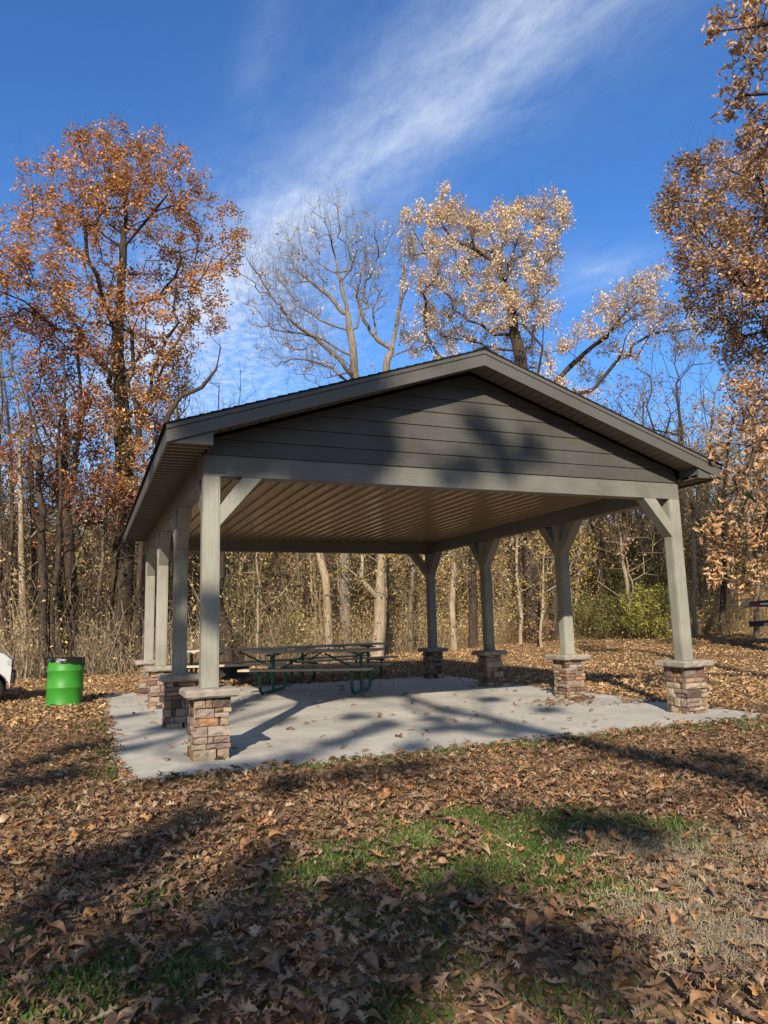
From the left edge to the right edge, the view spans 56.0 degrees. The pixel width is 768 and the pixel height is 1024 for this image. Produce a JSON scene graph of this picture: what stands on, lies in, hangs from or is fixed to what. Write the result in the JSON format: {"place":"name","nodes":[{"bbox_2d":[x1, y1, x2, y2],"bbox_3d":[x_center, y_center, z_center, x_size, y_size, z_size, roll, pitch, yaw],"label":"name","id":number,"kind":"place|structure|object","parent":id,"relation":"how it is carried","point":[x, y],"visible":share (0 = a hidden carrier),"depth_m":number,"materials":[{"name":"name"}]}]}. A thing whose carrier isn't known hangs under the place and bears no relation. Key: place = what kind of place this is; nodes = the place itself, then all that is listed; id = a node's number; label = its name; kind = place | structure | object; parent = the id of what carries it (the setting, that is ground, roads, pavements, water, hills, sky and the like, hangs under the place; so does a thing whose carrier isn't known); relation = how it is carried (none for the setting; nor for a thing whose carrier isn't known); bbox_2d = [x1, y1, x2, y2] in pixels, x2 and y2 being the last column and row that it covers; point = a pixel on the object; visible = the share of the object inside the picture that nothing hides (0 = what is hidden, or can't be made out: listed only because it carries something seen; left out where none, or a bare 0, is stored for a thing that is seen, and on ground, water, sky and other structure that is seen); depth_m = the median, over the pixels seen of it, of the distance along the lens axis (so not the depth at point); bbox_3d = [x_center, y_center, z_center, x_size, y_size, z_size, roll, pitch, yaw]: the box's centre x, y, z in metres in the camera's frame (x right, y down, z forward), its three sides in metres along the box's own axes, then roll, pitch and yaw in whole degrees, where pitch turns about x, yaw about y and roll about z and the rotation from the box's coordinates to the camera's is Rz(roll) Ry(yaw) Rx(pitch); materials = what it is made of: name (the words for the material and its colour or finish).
{"place":"outdoors","nodes":[
{"label":"outdoors","id":0,"kind":"place"},
{"bbox_2d":[0,616,767,1023],"bbox_3d":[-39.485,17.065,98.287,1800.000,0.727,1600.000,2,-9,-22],"label":"ground","id":1,"kind":"structure","parent":0,"point":[646,972],"depth_m":3.32,"materials":[{"name":"plant"}]},
{"bbox_2d":[0,651,15,698],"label":"parked cart","id":2,"kind":"object","parent":1,"relation":"on","point":[7,671],"visible":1,"depth_m":12.80,"materials":[{"name":"white paint"}]},
{"bbox_2d":[0,322,51,547],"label":"bare tree","id":3,"kind":"object","parent":1,"relation":"on","point":[2,384],"visible":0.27,"depth_m":27.93,"materials":[{"name":"brown plant"}]},
{"bbox_2d":[1,421,53,622],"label":"bare tree","id":4,"kind":"object","parent":1,"relation":"on","point":[11,588],"visible":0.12,"depth_m":24.79,"materials":[{"name":"brown plant"}]},
{"bbox_2d":[0,339,79,655],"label":"bare tree","id":5,"kind":"object","parent":1,"relation":"on","point":[7,569],"visible":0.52,"depth_m":21.23,"materials":[{"name":"brown plant"}]},
{"bbox_2d":[0,306,85,652],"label":"bare tree","id":6,"kind":"object","parent":1,"relation":"on","point":[1,538],"visible":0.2,"depth_m":23.21,"materials":[{"name":"brown plant"}]},
{"bbox_2d":[0,336,95,677],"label":"bare tree","id":7,"kind":"object","parent":1,"relation":"on","point":[21,558],"visible":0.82,"depth_m":20.11,"materials":[{"name":"brown plant"}]},
{"bbox_2d":[0,346,103,672],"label":"bare tree","id":8,"kind":"object","parent":1,"relation":"on","point":[34,571],"visible":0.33,"depth_m":22.26,"materials":[{"name":"brown plant"}]},
{"bbox_2d":[17,435,94,602],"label":"bare tree","id":9,"kind":"object","parent":1,"relation":"on","point":[56,526],"visible":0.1,"depth_m":27.36,"materials":[{"name":"brown plant"}]},
{"bbox_2d":[0,354,116,678],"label":"bare tree","id":10,"kind":"object","parent":1,"relation":"on","point":[43,609],"visible":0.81,"depth_m":19.75,"materials":[{"name":"brown plant"}]},
{"bbox_2d":[1,335,121,656],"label":"bare tree","id":11,"kind":"object","parent":1,"relation":"on","point":[59,603],"visible":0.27,"depth_m":22.12,"materials":[{"name":"brown plant"}]},
{"bbox_2d":[45,656,85,706],"bbox_3d":[-5.427,2.879,12.294,0.624,0.806,0.624,8,-15,-42],"label":"trash barrel","id":12,"kind":"object","parent":1,"relation":"on","point":[64,685],"visible":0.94,"depth_m":12.07,"materials":[{"name":"green paint"}]},
{"bbox_2d":[0,469,132,656],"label":"bare tree","id":13,"kind":"object","parent":1,"relation":"on","point":[75,615],"visible":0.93,"depth_m":18.92,"materials":[{"name":"brown plant"}]},
{"bbox_2d":[0,304,138,656],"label":"oak tree","id":14,"kind":"object","parent":1,"relation":"on","point":[69,483],"visible":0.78,"depth_m":21.43,"materials":[{"name":"brown plant"}]},
{"bbox_2d":[0,386,140,657],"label":"bare tree","id":15,"kind":"object","parent":1,"relation":"on","point":[52,631],"visible":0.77,"depth_m":19.91,"materials":[{"name":"brown plant"}]},
{"bbox_2d":[15,560,134,655],"bbox_3d":[-9.362,3.149,22.088,2.020,3.698,3.296,-9,-11,40],"label":"leafy bush","id":16,"kind":"object","parent":1,"relation":"on","point":[78,589],"visible":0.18,"depth_m":21.54,"materials":[{"name":"brown plant"}]},
{"bbox_2d":[0,244,158,650],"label":"woodland tree","id":17,"kind":"object","parent":1,"relation":"on","point":[19,374],"visible":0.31,"depth_m":23.71,"materials":[{"name":"brown plant"}]},
{"bbox_2d":[18,491,155,656],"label":"bare tree","id":18,"kind":"object","parent":1,"relation":"on","point":[72,619],"visible":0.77,"depth_m":18.77,"materials":[{"name":"brown plant"}]},
{"bbox_2d":[45,368,153,671],"bbox_3d":[-8.024,0.247,21.627,4.132,9.215,4.310,2,-9,-22],"label":"bare tree","id":19,"kind":"object","parent":1,"relation":"on","point":[99,589],"visible":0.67,"depth_m":21.34,"materials":[{"name":"brown plant"}]},
{"bbox_2d":[66,328,184,551],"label":"bare tree","id":20,"kind":"object","parent":1,"relation":"on","point":[112,428],"visible":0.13,"depth_m":27.92,"materials":[{"name":"brown plant"}]},
{"bbox_2d":[81,423,170,654],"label":"bare tree","id":21,"kind":"object","parent":1,"relation":"on","point":[143,579],"visible":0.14,"depth_m":24.75,"materials":[{"name":"brown plant"}]},
{"bbox_2d":[0,108,268,670],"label":"oak tree","id":22,"kind":"object","parent":1,"relation":"on","point":[116,180],"visible":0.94,"depth_m":22.60,"materials":[{"name":"orange plant"}]},
{"bbox_2d":[108,373,207,646],"bbox_3d":[-8.299,-0.009,28.267,5.461,11.725,5.782,-1,-9,-4],"label":"woodland tree","id":23,"kind":"object","parent":1,"relation":"on","point":[171,566],"visible":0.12,"depth_m":27.37,"materials":[{"name":"brown plant"}]},
{"bbox_2d":[133,345,211,582],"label":"bare tree","id":24,"kind":"object","parent":1,"relation":"on","point":[189,381],"visible":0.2,"depth_m":30.87,"materials":[{"name":"brown plant"}]},
{"bbox_2d":[134,335,223,671],"bbox_3d":[-6.157,-0.420,21.959,2.489,10.516,0.776,2,-9,-22],"label":"snag tree","id":25,"kind":"object","parent":1,"relation":"on","point":[171,410],"visible":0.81,"depth_m":21.42,"materials":[{"name":"brown plant"}]},
{"bbox_2d":[188,352,271,633],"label":"bare tree","id":26,"kind":"object","parent":1,"relation":"on","point":[232,559],"visible":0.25,"depth_m":29.10,"materials":[{"name":"brown plant"}]},
{"bbox_2d":[195,552,269,627],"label":"woodland tree","id":27,"kind":"object","parent":1,"relation":"on","point":[241,584],"visible":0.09,"depth_m":28.16,"materials":[{"name":"brown plant"}]},
{"bbox_2d":[219,666,249,679],"bbox_3d":[-3.639,3.887,17.541,0.747,0.310,0.747,-5,-9,22],"label":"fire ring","id":28,"kind":"object","parent":1,"relation":"on","point":[228,672],"visible":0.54,"depth_m":17.23,"materials":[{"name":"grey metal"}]},
{"bbox_2d":[219,552,265,663],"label":"bare tree","id":29,"kind":"object","parent":1,"relation":"on","point":[225,655],"visible":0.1,"depth_m":21.64,"materials":[{"name":"brown plant"}]},
{"bbox_2d":[222,552,262,660],"bbox_3d":[-5.421,3.073,24.723,2.987,4.448,2.141,2,-9,-22],"label":"leafy bush","id":30,"kind":"object","parent":1,"relation":"on","point":[234,593],"visible":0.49,"depth_m":24.76,"materials":[{"name":"brown plant"}]},
{"bbox_2d":[225,552,285,642],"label":"woodland tree","id":31,"kind":"object","parent":1,"relation":"on","point":[254,562],"visible":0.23,"depth_m":27.72,"materials":[{"name":"brown plant"}]},
{"bbox_2d":[228,552,293,634],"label":"woodland tree","id":32,"kind":"object","parent":1,"relation":"on","point":[262,583],"visible":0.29,"depth_m":29.65,"materials":[{"name":"brown plant"}]},
{"bbox_2d":[224,552,307,659],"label":"bare tree","id":33,"kind":"object","parent":1,"relation":"on","point":[257,598],"visible":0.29,"depth_m":22.94,"materials":[{"name":"brown plant"}]},
{"bbox_2d":[235,552,319,644],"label":"bare tree","id":34,"kind":"object","parent":1,"relation":"on","point":[277,570],"visible":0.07,"depth_m":26.50,"materials":[{"name":"brown plant"}]},
{"bbox_2d":[272,601,316,657],"bbox_3d":[-3.078,4.034,25.057,1.687,2.470,2.029,-5,-9,20],"label":"leafy bush","id":35,"kind":"object","parent":1,"relation":"on","point":[294,621],"visible":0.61,"depth_m":24.92,"materials":[{"name":"yellow plant"}]},
{"bbox_2d":[262,553,331,653],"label":"bare tree","id":36,"kind":"object","parent":1,"relation":"on","point":[298,585],"visible":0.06,"depth_m":27.51,"materials":[{"name":"brown plant"}]},
{"bbox_2d":[283,553,330,631],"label":"bare tree","id":37,"kind":"object","parent":1,"relation":"on","point":[305,600],"visible":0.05,"depth_m":31.65,"materials":[{"name":"brown plant"}]},
{"bbox_2d":[215,174,406,655],"bbox_3d":[-2.881,-4.395,27.838,8.472,19.855,8.912,2,-9,-22],"label":"bare tree","id":38,"kind":"object","parent":1,"relation":"on","point":[352,371],"visible":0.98,"depth_m":27.78,"materials":[{"name":"brown plant"}]},
{"bbox_2d":[280,553,354,628],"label":"woodland tree","id":39,"kind":"object","parent":1,"relation":"on","point":[311,577],"visible":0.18,"depth_m":28.89,"materials":[{"name":"brown plant"}]},
{"bbox_2d":[314,553,334,658],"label":"bare tree","id":40,"kind":"object","parent":1,"relation":"on","point":[322,566],"visible":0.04,"depth_m":25.14,"materials":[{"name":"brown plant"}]},
{"bbox_2d":[301,553,369,616],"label":"woodland tree","id":41,"kind":"object","parent":1,"relation":"on","point":[333,570],"visible":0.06,"depth_m":31.60,"materials":[{"name":"brown plant"}]},
{"bbox_2d":[326,553,424,656],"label":"yellow leaved tree","id":42,"kind":"object","parent":1,"relation":"on","point":[378,594],"visible":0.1,"depth_m":24.75,"materials":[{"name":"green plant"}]},
{"bbox_2d":[320,213,438,651],"bbox_3d":[-0.057,-4.189,29.240,5.212,19.642,3.778,2,-9,-22],"label":"bare tree","id":43,"kind":"object","parent":1,"relation":"on","point":[388,358],"visible":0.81,"depth_m":29.71,"materials":[{"name":"brown plant"}]},
{"bbox_2d":[352,554,408,593],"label":"woodland tree","id":44,"kind":"object","parent":1,"relation":"on","point":[374,576],"visible":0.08,"depth_m":34.43,"materials":[{"name":"brown plant"}]},
{"bbox_2d":[0,700,767,1023],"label":"fallen leaves","id":45,"kind":"object","parent":1,"relation":"on","point":[337,1008],"visible":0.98,"depth_m":3.53,"materials":[{"name":"brown plant"}]},
{"bbox_2d":[0,694,767,1023],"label":"grass","id":46,"kind":"structure","parent":1,"relation":"on","point":[528,854],"depth_m":3.42,"materials":[{"name":"plant"}]},
{"bbox_2d":[0,724,767,1023],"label":"leaf crumbs","id":47,"kind":"object","parent":1,"relation":"on","point":[274,1013],"visible":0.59,"depth_m":3.68,"materials":[{"name":"brown plant"}]},
{"bbox_2d":[0,627,767,727],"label":"fallen leaves","id":48,"kind":"object","parent":1,"relation":"on","point":[546,675],"visible":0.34,"depth_m":16.50,"materials":[{"name":"plant"}]},
{"bbox_2d":[0,497,767,687],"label":"undergrowth","id":49,"kind":"object","parent":1,"relation":"on","point":[16,664],"depth_m":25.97,"materials":[{"name":"plant"}]},
{"bbox_2d":[0,390,767,658],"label":"wood","id":50,"kind":"object","parent":1,"relation":"on","point":[97,566],"depth_m":36.23,"materials":[{"name":"plant"}]},
{"bbox_2d":[375,554,443,651],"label":"bare tree","id":51,"kind":"object","parent":1,"relation":"on","point":[410,607],"visible":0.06,"depth_m":27.70,"materials":[{"name":"brown plant"}]},
{"bbox_2d":[104,675,767,782],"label":"concrete slab","id":52,"kind":"structure","parent":1,"relation":"on","point":[255,729],"depth_m":9.04,"materials":[{"name":"concrete"}]},
{"bbox_2d":[171,647,288,684],"bbox_3d":[-3.320,3.370,15.727,2.440,0.765,1.584,-1,-9,-5],"label":"picnic table","id":53,"kind":"object","parent":52,"relation":"on","point":[192,665],"visible":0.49,"depth_m":15.51,"materials":[{"name":"green wood"}]},
{"bbox_2d":[237,648,389,694],"bbox_3d":[-1.248,2.938,13.360,2.440,0.765,1.584,-4,-9,13],"label":"picnic table","id":54,"kind":"object","parent":52,"relation":"on","point":[285,669],"visible":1,"depth_m":13.17,"materials":[{"name":"green wood"}]},
{"bbox_2d":[275,642,397,680],"bbox_3d":[-1.120,3.497,16.945,2.440,0.765,1.584,4,-10,-30],"label":"picnic table","id":55,"kind":"object","parent":52,"relation":"on","point":[368,658],"visible":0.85,"depth_m":16.79,"materials":[{"name":"green wood"}]},
{"bbox_2d":[122,346,723,761],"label":"picnic pavilion","id":56,"kind":"structure","parent":52,"relation":"on","point":[482,452],"depth_m":8.96,"materials":[{"name":"wood"}]},
{"bbox_2d":[98,674,765,778],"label":"slab leaves","id":57,"kind":"object","parent":52,"relation":"on","point":[123,771],"visible":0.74,"depth_m":8.91,"materials":[{"name":"brown plant"}]},
{"bbox_2d":[405,539,505,649],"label":"bare tree","id":58,"kind":"object","parent":1,"relation":"on","point":[452,612],"visible":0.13,"depth_m":27.73,"materials":[{"name":"beige plant"}]},
{"bbox_2d":[445,549,503,609],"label":"woodland tree","id":59,"kind":"object","parent":1,"relation":"on","point":[464,570],"visible":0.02,"depth_m":35.24,"materials":[{"name":"brown plant"}]},
{"bbox_2d":[438,534,520,647],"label":"bare tree","id":60,"kind":"object","parent":1,"relation":"on","point":[472,613],"visible":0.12,"depth_m":27.98,"materials":[{"name":"brown plant"}]},
{"bbox_2d":[397,175,576,642],"bbox_3d":[4.343,-5.007,30.310,8.862,21.032,8.490,-3,-9,11],"label":"oak tree","id":61,"kind":"object","parent":1,"relation":"on","point":[511,298],"visible":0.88,"depth_m":30.26,"materials":[{"name":"yellow plant"}]},
{"bbox_2d":[476,531,554,644],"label":"bare tree","id":62,"kind":"object","parent":1,"relation":"on","point":[520,640],"visible":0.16,"depth_m":28.46,"materials":[{"name":"brown plant"}]},
{"bbox_2d":[522,612,555,643],"bbox_3d":[5.995,4.460,28.686,1.894,1.752,1.885,5,-11,-36],"label":"grass tuft bush","id":63,"kind":"object","parent":1,"relation":"on","point":[543,630],"visible":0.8,"depth_m":28.41,"materials":[{"name":"beige plant"}]},
{"bbox_2d":[491,527,600,646],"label":"bare tree","id":64,"kind":"object","parent":1,"relation":"on","point":[542,598],"visible":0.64,"depth_m":26.96,"materials":[{"name":"brown plant"}]},
{"bbox_2d":[512,517,598,595],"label":"woodland tree","id":65,"kind":"object","parent":1,"relation":"on","point":[578,556],"visible":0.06,"depth_m":32.12,"materials":[{"name":"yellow plant"}]},
{"bbox_2d":[537,510,635,634],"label":"woodland tree","id":66,"kind":"object","parent":1,"relation":"on","point":[578,572],"visible":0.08,"depth_m":33.05,"materials":[{"name":"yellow plant"}]},
{"bbox_2d":[538,397,640,634],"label":"bare tree","id":67,"kind":"object","parent":1,"relation":"on","point":[585,543],"visible":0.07,"depth_m":33.48,"materials":[{"name":"brown plant"}]},
{"bbox_2d":[568,511,636,623],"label":"woodland tree","id":68,"kind":"object","parent":1,"relation":"on","point":[592,529],"visible":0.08,"depth_m":34.50,"materials":[{"name":"brown plant"}]},
{"bbox_2d":[571,578,640,638],"bbox_3d":[8.919,3.964,29.560,3.115,2.737,3.584,-9,-11,39],"label":"leafy bush","id":69,"kind":"object","parent":1,"relation":"on","point":[607,602],"visible":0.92,"depth_m":29.10,"materials":[{"name":"green plant"}]},
{"bbox_2d":[574,513,641,618],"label":"bare tree","id":70,"kind":"object","parent":1,"relation":"on","point":[601,578],"visible":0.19,"depth_m":31.63,"materials":[{"name":"brown plant"}]},
{"bbox_2d":[572,505,661,638],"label":"bare tree","id":71,"kind":"object","parent":1,"relation":"on","point":[627,580],"visible":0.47,"depth_m":29.48,"materials":[{"name":"brown plant"}]},
{"bbox_2d":[572,511,666,638],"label":"bare tree","id":72,"kind":"object","parent":1,"relation":"on","point":[631,597],"visible":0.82,"depth_m":28.31,"materials":[{"name":"brown plant"}]},
{"bbox_2d":[582,510,664,600],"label":"woodland tree","id":73,"kind":"object","parent":1,"relation":"on","point":[618,545],"visible":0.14,"depth_m":33.29,"materials":[{"name":"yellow plant"}]},
{"bbox_2d":[583,420,665,588],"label":"woodland tree","id":74,"kind":"object","parent":1,"relation":"on","point":[628,543],"visible":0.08,"depth_m":34.62,"materials":[{"name":"brown plant"}]},
{"bbox_2d":[596,503,665,595],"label":"woodland tree","id":75,"kind":"object","parent":1,"relation":"on","point":[633,543],"visible":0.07,"depth_m":34.48,"materials":[{"name":"brown plant"}]},
{"bbox_2d":[535,243,732,641],"bbox_3d":[10.242,-3.013,29.014,7.875,16.335,5.730,-7,-10,33],"label":"oak tree","id":76,"kind":"object","parent":1,"relation":"on","point":[647,302],"visible":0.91,"depth_m":28.82,"materials":[{"name":"brown plant"}]},
{"bbox_2d":[604,522,667,634],"bbox_3d":[10.977,2.884,31.353,3.453,5.069,3.748,2,-9,-22],"label":"leafy bush","id":77,"kind":"object","parent":1,"relation":"on","point":[634,566],"visible":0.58,"depth_m":30.91,"materials":[{"name":"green plant"}]},
{"bbox_2d":[596,389,684,613],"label":"woodland tree","id":78,"kind":"object","parent":1,"relation":"on","point":[636,515],"visible":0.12,"depth_m":34.44,"materials":[{"name":"brown plant"}]},
{"bbox_2d":[586,358,698,584],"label":"bare tree","id":79,"kind":"object","parent":1,"relation":"on","point":[617,385],"visible":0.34,"depth_m":36.06,"materials":[{"name":"brown plant"}]},
{"bbox_2d":[617,572,671,639],"bbox_3d":[10.330,3.566,27.820,3.041,2.921,3.248,2,-9,-22],"label":"leafy bush","id":80,"kind":"object","parent":1,"relation":"on","point":[644,624],"visible":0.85,"depth_m":27.63,"materials":[{"name":"green plant"}]},
{"bbox_2d":[585,485,719,629],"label":"bare tree","id":81,"kind":"object","parent":1,"relation":"on","point":[649,548],"visible":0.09,"depth_m":33.85,"materials":[{"name":"brown plant"}]},
{"bbox_2d":[544,814,767,1000],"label":"dry grass","id":82,"kind":"structure","parent":1,"relation":"on","point":[704,929],"depth_m":3.06,"materials":[{"name":"plant"}]},
{"bbox_2d":[617,364,697,625],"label":"bare tree","id":83,"kind":"object","parent":1,"relation":"on","point":[657,537],"visible":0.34,"depth_m":32.88,"materials":[{"name":"brown plant"}]},
{"bbox_2d":[587,303,752,536],"bbox_3d":[13.774,-2.009,33.161,7.662,15.081,8.101,2,-9,-22],"label":"bare tree","id":84,"kind":"object","parent":1,"relation":"on","point":[677,396],"visible":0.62,"depth_m":33.22,"materials":[{"name":"brown plant"}]},
{"bbox_2d":[638,437,721,624],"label":"woodland tree","id":85,"kind":"object","parent":1,"relation":"on","point":[690,533],"visible":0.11,"depth_m":37.57,"materials":[{"name":"brown plant"}]},
{"bbox_2d":[660,409,738,621],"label":"woodland tree","id":86,"kind":"object","parent":1,"relation":"on","point":[697,547],"visible":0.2,"depth_m":36.92,"materials":[{"name":"brown plant"}]},
{"bbox_2d":[636,107,767,473],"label":"oak tree","id":87,"kind":"object","parent":1,"relation":"on","point":[744,182],"visible":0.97,"depth_m":20.10,"materials":[{"name":"brown plant"}]},
{"bbox_2d":[651,386,753,624],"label":"woodland tree","id":88,"kind":"object","parent":1,"relation":"on","point":[697,422],"visible":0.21,"depth_m":37.81,"materials":[{"name":"brown plant"}]},
{"bbox_2d":[660,415,755,635],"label":"bare tree","id":89,"kind":"object","parent":1,"relation":"on","point":[693,583],"visible":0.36,"depth_m":29.13,"materials":[{"name":"brown plant"}]},
{"bbox_2d":[648,340,767,629],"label":"bare tree","id":90,"kind":"object","parent":1,"relation":"on","point":[702,576],"visible":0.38,"depth_m":34.10,"materials":[{"name":"brown plant"}]},
{"bbox_2d":[664,376,767,633],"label":"bare tree","id":91,"kind":"object","parent":1,"relation":"on","point":[722,616],"visible":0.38,"depth_m":29.93,"materials":[{"name":"brown plant"}]},
{"bbox_2d":[684,409,767,628],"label":"woodland tree","id":92,"kind":"object","parent":1,"relation":"on","point":[729,574],"visible":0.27,"depth_m":33.69,"materials":[{"name":"brown plant"}]},
{"bbox_2d":[684,442,767,621],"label":"woodland tree","id":93,"kind":"object","parent":1,"relation":"on","point":[720,527],"visible":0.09,"depth_m":37.90,"materials":[{"name":"brown plant"}]},
{"bbox_2d":[688,414,767,637],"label":"bare tree","id":94,"kind":"object","parent":1,"relation":"on","point":[756,632],"visible":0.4,"depth_m":27.17,"materials":[{"name":"brown plant"}]},
{"bbox_2d":[692,0,767,605],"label":"oak tree","id":95,"kind":"object","parent":1,"relation":"on","point":[749,19],"visible":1,"depth_m":9.74,"materials":[{"name":"brown plant"}]},
{"bbox_2d":[705,391,767,590],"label":"woodland tree","id":96,"kind":"object","parent":1,"relation":"on","point":[739,442],"visible":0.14,"depth_m":40.62,"materials":[{"name":"brown plant"}]},
{"bbox_2d":[706,392,767,600],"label":"bare tree","id":97,"kind":"object","parent":1,"relation":"on","point":[747,534],"visible":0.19,"depth_m":33.34,"materials":[{"name":"brown plant"}]},
{"bbox_2d":[730,600,767,626],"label":"flatbed trailer","id":98,"kind":"object","parent":1,"relation":"on","point":[762,603],"visible":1,"depth_m":22.36,"materials":[{"name":"black metal"}]},
{"bbox_2d":[0,0,767,621],"label":"sky","id":99,"kind":"structure","parent":0,"point":[392,97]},
{"bbox_2d":[240,619,767,667],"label":"dry grass","id":100,"kind":"structure","parent":0,"point":[515,639],"depth_m":28.91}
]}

